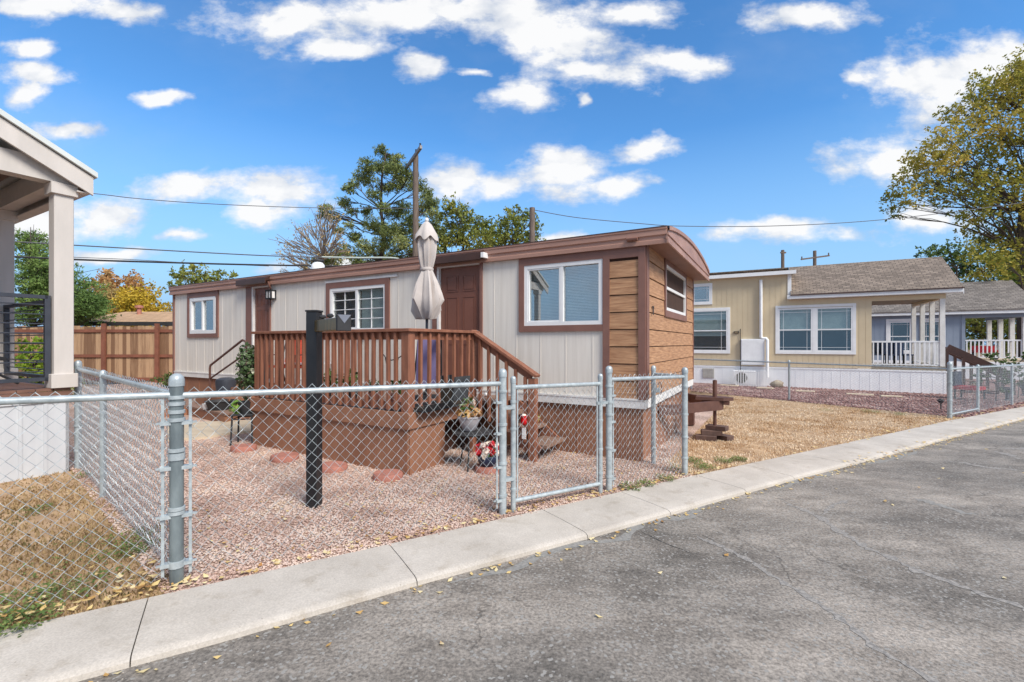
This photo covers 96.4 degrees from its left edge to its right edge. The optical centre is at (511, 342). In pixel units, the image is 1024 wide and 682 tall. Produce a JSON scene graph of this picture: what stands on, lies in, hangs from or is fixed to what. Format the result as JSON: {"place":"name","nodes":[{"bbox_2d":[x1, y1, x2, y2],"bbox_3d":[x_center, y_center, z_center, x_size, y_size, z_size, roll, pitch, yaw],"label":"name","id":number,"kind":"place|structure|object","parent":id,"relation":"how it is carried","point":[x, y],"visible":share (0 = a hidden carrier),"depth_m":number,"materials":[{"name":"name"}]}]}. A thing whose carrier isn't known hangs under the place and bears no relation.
{"place":"outdoors","nodes":[
{"label":"outdoors","id":0,"kind":"place"},
{"bbox_2d":[0,457,173,629],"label":"lawn ground","id":1,"kind":"structure","parent":0,"point":[38,517],"depth_m":3.40,"materials":[{"name":"brown plant"}]},
{"bbox_2d":[0,388,170,612],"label":"chain link fence","id":2,"kind":"object","parent":1,"relation":"on","point":[88,398],"visible":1,"depth_m":2.65,"materials":[{"name":"metal"}]},
{"bbox_2d":[15,241,322,257],"bbox_3d":[-12.745,-3.473,17.035,10.571,0.191,0.226,0,0,-22],"label":"overhead wire","id":3,"kind":"object","parent":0,"point":[173,250],"visible":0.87,"depth_m":17.15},
{"bbox_2d":[322,256,396,258],"bbox_3d":[-6.000,-3.442,18.997,3.785,0.306,0.065,0,0,0],"label":"overhead wire","id":4,"kind":"object","parent":3,"relation":"attached to","point":[359,257],"visible":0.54,"depth_m":18.97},
{"bbox_2d":[69,382,712,593],"bbox_3d":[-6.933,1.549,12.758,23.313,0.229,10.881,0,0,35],"label":"gravel yard","id":5,"kind":"structure","parent":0,"point":[701,418],"depth_m":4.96,"materials":[{"name":"gravel"}]},
{"bbox_2d":[15,336,83,394],"bbox_3d":[-12.738,0.798,12.151,4.524,2.026,2.042,0,0,43],"label":"garden bush","id":6,"kind":"object","parent":5,"relation":"on","point":[35,356],"visible":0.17,"depth_m":11.43,"materials":[{"name":"green plant"}]},
{"bbox_2d":[15,323,172,382],"bbox_3d":[-16.564,0.382,17.150,10.655,2.214,0.140,0,0,0],"label":"wood fence","id":7,"kind":"object","parent":5,"relation":"on","point":[141,353],"visible":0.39,"depth_m":17.20,"materials":[{"name":"brown wood"}]},
{"bbox_2d":[73,360,168,561],"bbox_3d":[-3.654,0.872,4.163,4.007,1.333,0.080,0,0,40],"label":"chain link fence","id":8,"kind":"object","parent":5,"relation":"on","point":[103,377],"visible":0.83,"depth_m":4.05,"materials":[{"name":"metal"}]},
{"bbox_2d":[164,398,250,421],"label":"step platform","id":9,"kind":"structure","parent":5,"relation":"on","point":[201,413],"depth_m":9.04,"materials":[{"name":"brown paint"}]},
{"bbox_2d":[204,399,236,410],"bbox_3d":[-5.755,1.225,9.044,0.560,0.170,0.552,0,0,30],"label":"rubber tub","id":10,"kind":"object","parent":9,"relation":"on","point":[221,404],"visible":0.86,"depth_m":8.87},
{"bbox_2d":[196,384,253,405],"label":"door steps","id":11,"kind":"structure","parent":9,"relation":"on","point":[200,400],"depth_m":9.68,"materials":[{"name":"brown paint"}]},
{"bbox_2d":[215,377,236,390],"bbox_3d":[-6.215,1.028,9.941,0.400,0.565,0.400,0,0,30],"label":"grey bin","id":12,"kind":"object","parent":9,"relation":"on","point":[227,383],"visible":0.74,"depth_m":9.79,"materials":[{"name":"grey metal"}]},
{"bbox_2d":[209,339,247,399],"bbox_3d":[-5.656,0.616,9.102,1.352,1.388,0.045,0,0,30],"label":"stair handrail","id":13,"kind":"object","parent":9,"relation":"on","point":[225,353],"visible":0.69,"depth_m":9.16,"materials":[{"name":"brown paint"}]},
{"bbox_2d":[168,420,250,440],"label":"patio slab","id":14,"kind":"structure","parent":5,"relation":"on","point":[208,431],"depth_m":7.77,"materials":[{"name":"concrete"}]},
{"bbox_2d":[230,413,253,445],"bbox_3d":[-4.004,1.282,6.866,0.312,0.452,0.316,0,0,-12],"label":"plant stool","id":15,"kind":"object","parent":5,"relation":"on","point":[239,415],"visible":0.59,"depth_m":6.75,"materials":[{"name":"black metal"}]},
{"bbox_2d":[229,341,253,413],"bbox_3d":[-4.024,0.523,6.881,0.433,1.118,0.319,0,0,0],"label":"climbing plant","id":16,"kind":"object","parent":15,"relation":"on","point":[247,369],"visible":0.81,"depth_m":6.81,"materials":[{"name":"green plant"}]},
{"bbox_2d":[230,443,256,452],"bbox_3d":[-3.781,1.483,6.457,0.330,0.088,0.330,-2,-4,40],"label":"stepping stone","id":17,"kind":"object","parent":5,"relation":"on","point":[242,447],"visible":0.88,"depth_m":6.35,"materials":[{"name":"stone"}]},
{"bbox_2d":[270,452,298,462],"bbox_3d":[-2.952,1.490,5.949,0.340,0.088,0.340,1,-1,-27],"label":"stepping stone","id":18,"kind":"object","parent":5,"relation":"on","point":[281,456],"visible":0.86,"depth_m":5.84,"materials":[{"name":"stone"}]},
{"bbox_2d":[305,310,322,508],"bbox_3d":[-1.842,0.630,4.263,0.116,1.869,0.116,0,0,8],"label":"mailbox post","id":19,"kind":"object","parent":5,"relation":"on","point":[313,358],"visible":0.79,"depth_m":4.21,"materials":[{"name":"black paint"}]},
{"bbox_2d":[315,314,350,331],"bbox_3d":[-1.560,-0.175,3.942,0.110,0.158,0.754,0,0,-37],"label":"mailbox","id":20,"kind":"object","parent":19,"relation":"attached to","point":[340,322],"visible":1,"depth_m":3.73,"materials":[{"name":"grey metal"}]},
{"bbox_2d":[322,461,347,473],"bbox_3d":[-2.149,1.496,5.492,0.330,0.088,0.330,3,0,-4],"label":"stepping stone","id":21,"kind":"object","parent":5,"relation":"on","point":[335,466],"visible":0.72,"depth_m":5.41,"materials":[{"name":"stone"}]},
{"bbox_2d":[168,368,506,586],"bbox_3d":[-1.096,0.888,3.499,2.467,1.396,0.091,0,0,-32],"label":"chain link fence","id":22,"kind":"object","parent":5,"relation":"on","point":[178,512],"visible":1,"depth_m":3.14,"materials":[{"name":"metal"}]},
{"bbox_2d":[506,374,613,512],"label":"chain link gate","id":23,"kind":"structure","parent":22,"relation":"attached to","point":[598,385],"depth_m":4.44,"materials":[{"name":"metal"}]},
{"bbox_2d":[373,469,402,482],"bbox_3d":[-1.404,1.503,5.178,0.330,0.088,0.330,0,-1,19],"label":"stepping stone","id":24,"kind":"object","parent":5,"relation":"on","point":[391,475],"visible":0.87,"depth_m":5.08,"materials":[{"name":"stone"}]},
{"bbox_2d":[250,328,565,475],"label":"wooden deck","id":25,"kind":"structure","parent":5,"relation":"on","point":[407,337],"depth_m":5.94,"materials":[{"name":"brown paint"}]},
{"bbox_2d":[264,340,301,388],"bbox_3d":[-3.875,0.364,7.993,0.562,0.909,0.633,0,0,10],"label":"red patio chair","id":26,"kind":"object","parent":25,"relation":"on","point":[284,364],"visible":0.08,"depth_m":8.18,"materials":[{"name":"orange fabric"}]},
{"bbox_2d":[342,368,357,397],"bbox_3d":[-2.268,0.578,6.415,0.245,0.474,0.244,0,0,30],"label":"potted plant","id":27,"kind":"object","parent":25,"relation":"on","point":[356,377],"visible":0.2,"depth_m":6.37,"materials":[{"name":"green plant"}]},
{"bbox_2d":[411,218,443,400],"bbox_3d":[-1.232,-0.492,6.569,0.507,2.614,0.480,0,0,30],"label":"parasol","id":28,"kind":"object","parent":25,"relation":"on","point":[427,299],"visible":0.94,"depth_m":6.47,"materials":[{"name":"beige fabric"}]},
{"bbox_2d":[415,340,441,383],"bbox_3d":[-1.127,0.352,6.106,0.419,0.930,0.142,0,0,20],"label":"purple folding chair","id":29,"kind":"object","parent":25,"relation":"on","point":[433,372],"visible":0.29,"depth_m":6.11,"materials":[{"name":"fabric"}]},
{"bbox_2d":[413,400,453,412],"bbox_3d":[-0.966,0.766,5.569,0.240,0.085,0.540,0,0,30],"label":"black planter tray","id":30,"kind":"object","parent":25,"relation":"on","point":[433,405],"visible":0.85,"depth_m":5.46,"materials":[{"name":"plastic"}]},
{"bbox_2d":[440,375,469,406],"bbox_3d":[-0.766,0.619,5.958,0.320,0.380,0.320,0,0,30],"label":"slate planter","id":31,"kind":"object","parent":25,"relation":"on","point":[454,393],"visible":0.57,"depth_m":5.85,"materials":[{"name":"plastic"}]},
{"bbox_2d":[168,225,709,461],"bbox_3d":[-2.539,0.059,10.729,12.774,3.429,4.320,0,0,30],"label":"mobile home","id":32,"kind":"object","parent":5,"relation":"on","point":[584,308],"visible":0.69,"depth_m":7.09,"materials":[{"name":"brown wood"}]},
{"bbox_2d":[190,296,215,333],"bbox_3d":[-7.623,-0.689,11.630,1.202,0.911,0.470,0,0,30],"label":"window","id":33,"kind":"structure","parent":32,"relation":"in","point":[202,309],"depth_m":11.53,"materials":[{"name":"white plastic"}]},
{"bbox_2d":[255,287,268,364],"bbox_3d":[-5.561,-0.225,10.242,0.575,2.010,0.048,0,0,30],"label":"door","id":34,"kind":"structure","parent":32,"relation":"in","point":[261,304],"depth_m":10.24,"materials":[{"name":"brown paint"}]},
{"bbox_2d":[265,289,275,299],"bbox_3d":[-5.242,-1.049,9.941,0.200,0.200,0.127,0,0,30],"label":"wall lantern","id":35,"kind":"object","parent":32,"relation":"attached to","point":[270,294],"depth_m":9.90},
{"bbox_2d":[311,258,324,268],"bbox_3d":[-4.700,-1.804,11.090,0.340,0.490,0.331,0,0,30],"label":"roof vent","id":36,"kind":"object","parent":32,"relation":"on","point":[317,263],"visible":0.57,"depth_m":10.98,"materials":[{"name":"white plastic"}]},
{"bbox_2d":[330,284,384,328],"bbox_3d":[-2.834,-0.646,8.887,1.518,0.855,0.470,0,0,30],"label":"window","id":37,"kind":"structure","parent":32,"relation":"in","point":[365,305],"depth_m":8.73,"materials":[{"name":"white plastic"}]},
{"bbox_2d":[441,265,478,388],"bbox_3d":[-0.857,-0.235,7.504,0.808,2.030,0.124,0,0,30],"label":"door","id":38,"kind":"structure","parent":32,"relation":"in","point":[459,285],"depth_m":7.53,"materials":[{"name":"brown paint"}]},
{"bbox_2d":[524,259,602,325],"bbox_3d":[0.829,-0.707,6.789,1.219,0.902,0.470,0,0,30],"label":"window","id":39,"kind":"structure","parent":32,"relation":"in","point":[563,293],"depth_m":6.72,"materials":[{"name":"white plastic"}]},
{"bbox_2d":[667,265,685,315],"bbox_3d":[2.807,-0.865,7.894,0.073,0.716,1.807,0,0,30],"label":"window","id":40,"kind":"structure","parent":32,"relation":"in","point":[669,268],"depth_m":8.18,"materials":[{"name":"white plastic"}]},
{"bbox_2d":[657,380,733,425],"bbox_3d":[3.225,1.114,7.782,0.979,0.988,2.569,0,0,30],"label":"trailer tongue","id":41,"kind":"object","parent":32,"relation":"attached to","point":[714,403],"visible":0.93,"depth_m":7.50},
{"bbox_2d":[452,427,492,471],"bbox_3d":[-0.491,1.318,5.683,0.510,0.451,0.510,0,0,0],"label":"side table","id":42,"kind":"object","parent":5,"relation":"on","point":[458,432],"visible":0.67,"depth_m":5.58,"materials":[{"name":"black metal"}]},
{"bbox_2d":[455,396,482,431],"bbox_3d":[-0.536,0.868,5.676,0.346,0.450,0.368,0,0,0],"label":"grey planter","id":43,"kind":"object","parent":42,"relation":"on","point":[470,426],"visible":0.91,"depth_m":5.60,"materials":[{"name":"stone"}]},
{"bbox_2d":[475,464,498,474],"bbox_3d":[-0.286,1.520,5.523,0.320,0.088,0.320,-1,-1,23],"label":"stepping stone","id":44,"kind":"object","parent":5,"relation":"on","point":[487,470],"visible":0.43,"depth_m":5.38,"materials":[{"name":"stone"}]},
{"bbox_2d":[475,440,498,466],"bbox_3d":[-0.280,1.326,5.505,0.348,0.297,0.300,0,0,0],"label":"flower pot","id":45,"kind":"object","parent":44,"relation":"on","point":[486,452],"visible":0.81,"depth_m":5.43,"materials":[{"name":"blue ceramic"}]},
{"bbox_2d":[605,366,687,491],"bbox_3d":[1.546,0.932,5.153,1.318,1.384,0.082,0,0,-32],"label":"chain link fence","id":46,"kind":"object","parent":5,"relation":"on","point":[610,436],"visible":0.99,"depth_m":5.06,"materials":[{"name":"metal"}]},
{"bbox_2d":[651,365,681,468],"bbox_3d":[1.944,0.959,5.758,0.071,1.332,0.570,0,0,-22],"label":"chain link fence","id":47,"kind":"object","parent":5,"relation":"on","point":[653,410],"visible":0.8,"depth_m":5.96,"materials":[{"name":"metal"}]},
{"bbox_2d":[0,407,1023,681],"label":"sidewalk","id":48,"kind":"structure","parent":0,"point":[78,647],"depth_m":2.99,"materials":[{"name":"concrete"}]},
{"bbox_2d":[0,0,1023,344],"label":"sky","id":49,"kind":"structure","parent":0,"point":[679,114],"materials":[{"name":"blue"}]},
{"bbox_2d":[69,345,1015,470],"bbox_3d":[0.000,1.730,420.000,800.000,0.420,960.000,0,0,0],"label":"ground","id":50,"kind":"structure","parent":0,"point":[705,365],"depth_m":17.67,"materials":[{"name":"brown soil"}]},
{"bbox_2d":[0,108,97,482],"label":"neighbour house","id":51,"kind":"structure","parent":50,"relation":"on","point":[39,174],"depth_m":5.21,"materials":[{"name":"beige"}]},
{"bbox_2d":[15,226,121,326],"bbox_3d":[-21.910,-1.968,22.114,8.028,7.569,4.128,0,0,41],"label":"feathery conifer","id":52,"kind":"object","parent":50,"relation":"on","point":[89,305],"visible":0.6,"depth_m":21.15,"materials":[{"name":"green plant"}]},
{"bbox_2d":[84,267,124,310],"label":"orange tree","id":53,"kind":"object","parent":50,"relation":"on","point":[107,276],"visible":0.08,"depth_m":41.50,"materials":[{"name":"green plant"}]},
{"bbox_2d":[83,277,129,326],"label":"tree","id":54,"kind":"object","parent":50,"relation":"on","point":[109,295],"visible":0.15,"depth_m":37.40,"materials":[{"name":"plant"}]},
{"bbox_2d":[74,305,172,326],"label":"house","id":55,"kind":"structure","parent":50,"relation":"on","point":[139,317],"depth_m":24.18,"materials":[{"name":"brick"}]},
{"bbox_2d":[113,269,151,300],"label":"orange tree","id":56,"kind":"object","parent":50,"relation":"on","point":[131,280],"visible":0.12,"depth_m":43.23,"materials":[{"name":"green plant"}]},
{"bbox_2d":[107,278,165,326],"bbox_3d":[-29.502,-1.721,35.950,3.876,7.060,6.126,0,0,-41],"label":"yellow tree","id":57,"kind":"object","parent":50,"relation":"on","point":[129,301],"visible":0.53,"depth_m":35.77,"materials":[{"name":"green plant"}]},
{"bbox_2d":[150,370,172,387],"bbox_3d":[-11.855,1.385,15.546,0.864,0.849,3.126,0,0,-44],"label":"garden bush","id":58,"kind":"object","parent":50,"relation":"on","point":[165,381],"visible":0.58,"depth_m":15.28,"materials":[{"name":"green plant"}]},
{"bbox_2d":[150,301,172,311],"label":"yellow tree","id":59,"kind":"object","parent":50,"relation":"on","point":[166,309],"visible":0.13,"depth_m":35.44,"materials":[{"name":"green plant"}]},
{"bbox_2d":[163,259,238,293],"bbox_3d":[-20.686,-1.834,30.066,5.805,7.295,3.316,0,0,40],"label":"autumn tree","id":60,"kind":"object","parent":50,"relation":"on","point":[191,278],"visible":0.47,"depth_m":29.50,"materials":[{"name":"green plant"}]},
{"bbox_2d":[270,202,352,272],"bbox_3d":[-9.586,-2.600,21.918,4.666,8.806,3.454,0,0,0],"label":"bare tree","id":61,"kind":"object","parent":50,"relation":"on","point":[322,234],"visible":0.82,"depth_m":21.71,"materials":[{"name":"brown plant"}]},
{"bbox_2d":[305,143,446,264],"bbox_3d":[-6.912,-4.392,23.981,7.029,12.505,4.508,0,0,0],"label":"pine tree","id":62,"kind":"object","parent":50,"relation":"on","point":[398,232],"visible":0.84,"depth_m":23.42,"materials":[{"name":"green plant"}]},
{"bbox_2d":[405,143,421,255],"bbox_3d":[-4.607,-3.665,21.901,0.383,10.730,2.905,0,0,-26],"label":"utility pole","id":63,"kind":"object","parent":50,"relation":"on","point":[414,159],"visible":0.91,"depth_m":21.88,"materials":[{"name":"brown wood"}]},
{"bbox_2d":[15,256,339,266],"bbox_3d":[-10.680,-3.355,17.703,14.793,0.985,1.871,0,0,-28],"label":"overhead wire","id":64,"kind":"object","parent":63,"relation":"attached to","point":[174,262],"visible":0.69,"depth_m":17.16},
{"bbox_2d":[93,193,412,208],"bbox_3d":[-11.842,-6.011,19.233,15.343,0.932,0.916,0,0,-24],"label":"overhead wire","id":65,"kind":"object","parent":63,"relation":"attached to","point":[253,205],"visible":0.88,"depth_m":19.88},
{"bbox_2d":[437,191,503,252],"bbox_3d":[-2.720,-3.301,25.970,4.551,10.245,4.424,0,0,0],"label":"leafy tree","id":66,"kind":"object","parent":50,"relation":"on","point":[485,235],"visible":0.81,"depth_m":25.60,"materials":[{"name":"green plant"}]},
{"bbox_2d":[490,204,545,245],"bbox_3d":[0.268,-3.313,27.082,3.756,10.280,3.740,0,0,0],"label":"leafy tree","id":67,"kind":"object","parent":50,"relation":"on","point":[515,223],"visible":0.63,"depth_m":26.71,"materials":[{"name":"green plant"}]},
{"bbox_2d":[529,207,534,241],"bbox_3d":[0.925,-2.249,21.000,0.304,7.897,0.320,0,0,0],"label":"cut off pole","id":68,"kind":"object","parent":50,"relation":"on","point":[531,224],"visible":0.34,"depth_m":20.89,"materials":[{"name":"brown wood"}]},
{"bbox_2d":[535,202,1023,226],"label":"overhead wire","id":69,"kind":"object","parent":68,"relation":"attached to","point":[776,225],"visible":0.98,"depth_m":21.44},
{"bbox_2d":[801,250,829,264],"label":"distant pole","id":70,"kind":"object","parent":50,"relation":"on","point":[814,257],"visible":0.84,"depth_m":59.82,"materials":[{"name":"brown wood"}]},
{"bbox_2d":[1004,352,1023,397],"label":"young shrub","id":71,"kind":"object","parent":50,"relation":"on","point":[1014,363],"visible":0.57,"depth_m":15.23,"materials":[{"name":"green plant"}]},
{"bbox_2d":[79,419,1023,681],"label":"road","id":72,"kind":"structure","parent":0,"point":[700,610],"depth_m":2.75,"materials":[{"name":"grey asphalt"}]},
{"bbox_2d":[0,407,1023,681],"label":"fallen leaves","id":73,"kind":"object","parent":72,"relation":"on","point":[140,585],"visible":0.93,"depth_m":3.24,"materials":[{"name":"yellow plant"}]},
{"bbox_2d":[450,449,977,582],"bbox_3d":[3.303,1.623,4.562,7.991,0.120,1.508,0,0,-30],"label":"road patch","id":74,"kind":"object","parent":72,"relation":"on","point":[625,536],"visible":0.97,"depth_m":3.85,"materials":[{"name":"grey asphalt"}]},
{"bbox_2d":[697,447,1023,681],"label":"road crack seal","id":75,"kind":"object","parent":72,"relation":"on","point":[841,618],"visible":1,"depth_m":3.13,"materials":[{"name":"grey asphalt"}]},
{"bbox_2d":[667,387,965,475],"bbox_3d":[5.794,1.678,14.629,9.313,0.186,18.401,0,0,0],"label":"dry lawn ground","id":76,"kind":"structure","parent":0,"point":[767,403],"depth_m":9.11,"materials":[{"name":"beige plant"}]},
{"bbox_2d":[0,408,903,636],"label":"green weeds","id":77,"kind":"object","parent":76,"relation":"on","point":[22,610],"visible":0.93,"depth_m":2.80,"materials":[{"name":"green plant"}]},
{"bbox_2d":[696,434,716,440],"bbox_3d":[3.225,1.571,7.603,0.320,0.075,0.180,0,0,24],"label":"timber block","id":78,"kind":"object","parent":76,"relation":"on","point":[706,437],"depth_m":7.53,"materials":[{"name":"brown wood"}]},
{"bbox_2d":[701,429,721,435],"bbox_3d":[3.335,1.495,7.655,0.320,0.075,0.180,0,0,18],"label":"timber block","id":79,"kind":"object","parent":78,"relation":"on","point":[710,432],"depth_m":7.58,"materials":[{"name":"brown wood"}]},
{"bbox_2d":[705,424,728,431],"bbox_3d":[3.434,1.419,7.668,0.320,0.075,0.180,0,0,42],"label":"timber block","id":80,"kind":"object","parent":79,"relation":"on","point":[724,428],"depth_m":7.60,"materials":[{"name":"brown wood"}]},
{"bbox_2d":[689,366,1023,417],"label":"maroon gravel bed","id":81,"kind":"object","parent":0,"point":[991,385],"visible":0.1,"depth_m":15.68,"materials":[{"name":"brown gravel"}]},
{"bbox_2d":[733,370,754,384],"bbox_3d":[9.718,1.445,19.142,0.840,0.570,0.321,0,0,30],"label":"air conditioner","id":82,"kind":"object","parent":81,"relation":"on","point":[744,377],"visible":0.62,"depth_m":19.03,"materials":[{"name":"white paint"}]},
{"bbox_2d":[735,370,766,386],"bbox_3d":[9.719,1.440,18.623,1.122,0.680,0.041,0,0,30],"label":"picket screen","id":83,"kind":"object","parent":81,"relation":"on","point":[753,385],"visible":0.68,"depth_m":18.61,"materials":[{"name":"white plastic"}]},
{"bbox_2d":[691,358,952,417],"bbox_3d":[7.416,1.102,15.827,0.108,1.350,12.034,0,0,-26],"label":"chain link fence","id":84,"kind":"object","parent":81,"relation":"on","point":[949,369],"visible":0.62,"depth_m":12.29,"materials":[{"name":"metal"}]},
{"bbox_2d":[693,256,964,393],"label":"tan house","id":85,"kind":"structure","parent":81,"relation":"on","point":[818,313],"depth_m":18.45,"materials":[{"name":"paint"}]},
{"bbox_2d":[694,285,709,302],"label":"window","id":86,"kind":"structure","parent":85,"relation":"in","point":[701,294],"depth_m":20.76,"materials":[{"name":"white glass"}]},
{"bbox_2d":[703,368,713,377],"bbox_3d":[8.676,1.334,20.221,0.472,0.420,0.040,0,0,30],"label":"skirt vent","id":87,"kind":"object","parent":85,"relation":"attached to","point":[707,374],"visible":0.98,"depth_m":20.21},
{"bbox_2d":[694,310,727,350],"bbox_3d":[8.705,-0.541,20.494,1.764,1.804,0.480,0,0,30],"label":"window","id":88,"kind":"structure","parent":85,"relation":"in","point":[710,327],"depth_m":20.43,"materials":[{"name":"white plastic"}]},
{"bbox_2d":[741,339,764,364],"bbox_3d":[10.168,0.384,19.327,0.888,1.097,0.148,0,0,30],"label":"meter cabinet","id":89,"kind":"object","parent":85,"relation":"attached to","point":[752,349],"visible":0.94,"depth_m":19.25,"materials":[{"name":"white paint"}]},
{"bbox_2d":[759,280,768,376],"bbox_3d":[10.508,-0.606,19.071,0.361,4.062,0.209,0,0,30],"label":"downspout","id":90,"kind":"object","parent":85,"relation":"attached to","point":[761,316],"visible":0.95,"depth_m":19.11,"materials":[{"name":"white plastic"}]},
{"bbox_2d":[778,308,812,351],"bbox_3d":[11.631,-0.532,18.819,1.186,1.756,0.480,0,0,30],"label":"window","id":91,"kind":"structure","parent":85,"relation":"in","point":[795,325],"depth_m":18.84,"materials":[{"name":"white plastic"}]},
{"bbox_2d":[816,306,852,351],"bbox_3d":[12.766,-0.532,18.169,1.186,1.756,0.480,0,0,30],"label":"window","id":92,"kind":"structure","parent":85,"relation":"in","point":[834,325],"depth_m":18.19,"materials":[{"name":"white plastic"}]},
{"bbox_2d":[872,343,885,363],"bbox_3d":[14.420,0.434,18.028,0.440,0.900,0.420,0,0,30],"label":"porch chair","id":93,"kind":"object","parent":85,"relation":"on","point":[875,348],"visible":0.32,"depth_m":18.14,"materials":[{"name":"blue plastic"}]},
{"bbox_2d":[881,342,900,365],"bbox_3d":[14.630,0.434,17.677,0.440,0.900,0.420,0,0,10],"label":"porch chair","id":94,"kind":"object","parent":85,"relation":"on","point":[889,349],"visible":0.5,"depth_m":17.84,"materials":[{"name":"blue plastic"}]},
{"bbox_2d":[893,342,913,365],"bbox_3d":[15.090,0.434,17.642,0.440,0.900,0.420,0,0,-10],"label":"porch chair","id":95,"kind":"object","parent":85,"relation":"on","point":[898,349],"visible":0.67,"depth_m":17.77,"materials":[{"name":"plastic"}]},
{"bbox_2d":[858,280,1023,379],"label":"blue house","id":96,"kind":"structure","parent":81,"relation":"on","point":[999,301],"depth_m":24.04,"materials":[{"name":"grey paint"}]},
{"bbox_2d":[889,321,910,350],"bbox_3d":[21.196,-0.353,25.055,0.944,1.630,0.470,0,0,30],"label":"window","id":97,"kind":"structure","parent":96,"relation":"in","point":[898,330],"depth_m":25.12,"materials":[{"name":"white plastic"}]},
{"bbox_2d":[925,321,938,340],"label":"window","id":98,"kind":"structure","parent":96,"relation":"in","point":[926,322],"depth_m":24.46,"materials":[{"name":"white glass"}]},
{"bbox_2d":[972,346,997,359],"bbox_3d":[24.648,0.504,23.885,0.900,0.700,0.530,0,0,30],"label":"red porch bench","id":99,"kind":"object","parent":96,"relation":"on","point":[989,349],"visible":0.34,"depth_m":23.90,"materials":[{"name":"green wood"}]},
{"bbox_2d":[875,44,1023,356],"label":"yellowing tree","id":100,"kind":"object","parent":81,"relation":"on","point":[1003,139],"visible":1,"depth_m":27.02,"materials":[{"name":"green plant"}]},
{"bbox_2d":[913,239,994,281],"bbox_3d":[36.999,-3.362,38.174,7.051,10.594,4.397,0,0,0],"label":"green tree","id":101,"kind":"object","parent":81,"relation":"on","point":[928,252],"visible":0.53,"depth_m":38.05,"materials":[{"name":"green plant"}]},
{"bbox_2d":[952,371,985,398],"bbox_3d":[14.578,1.355,14.599,0.600,0.850,0.630,0,0,-30],"label":"red garden chair","id":102,"kind":"object","parent":81,"relation":"on","point":[957,381],"visible":0.57,"depth_m":14.67,"materials":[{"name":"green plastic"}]},
{"bbox_2d":[945,344,1015,393],"bbox_3d":[17.156,0.942,16.968,1.883,1.775,0.980,0,0,30],"label":"brown stair","id":103,"kind":"object","parent":81,"relation":"on","point":[962,355],"visible":0.48,"depth_m":16.80,"materials":[{"name":"wood"}]},
{"bbox_2d":[952,363,1023,415],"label":"chain link fence","id":104,"kind":"object","parent":81,"relation":"on","point":[978,387],"visible":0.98,"depth_m":11.74,"materials":[{"name":"metal"}]},
{"bbox_2d":[965,318,1016,356],"bbox_3d":[31.727,-0.395,29.985,6.329,4.612,3.663,0,0,0],"label":"garden bush","id":105,"kind":"object","parent":81,"relation":"on","point":[976,327],"visible":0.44,"depth_m":29.60,"materials":[{"name":"green plant"}]},
{"bbox_2d":[971,351,1013,400],"bbox_3d":[14.816,1.073,14.196,0.928,1.662,0.706,0,0,29],"label":"young shrub","id":106,"kind":"object","parent":81,"relation":"on","point":[1001,362],"visible":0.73,"depth_m":14.04,"materials":[{"name":"green plant"}]},
{"bbox_2d":[973,240,1017,282],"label":"green tree","id":107,"kind":"object","parent":81,"relation":"on","point":[1012,278],"visible":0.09,"depth_m":32.21,"materials":[{"name":"green plant"}]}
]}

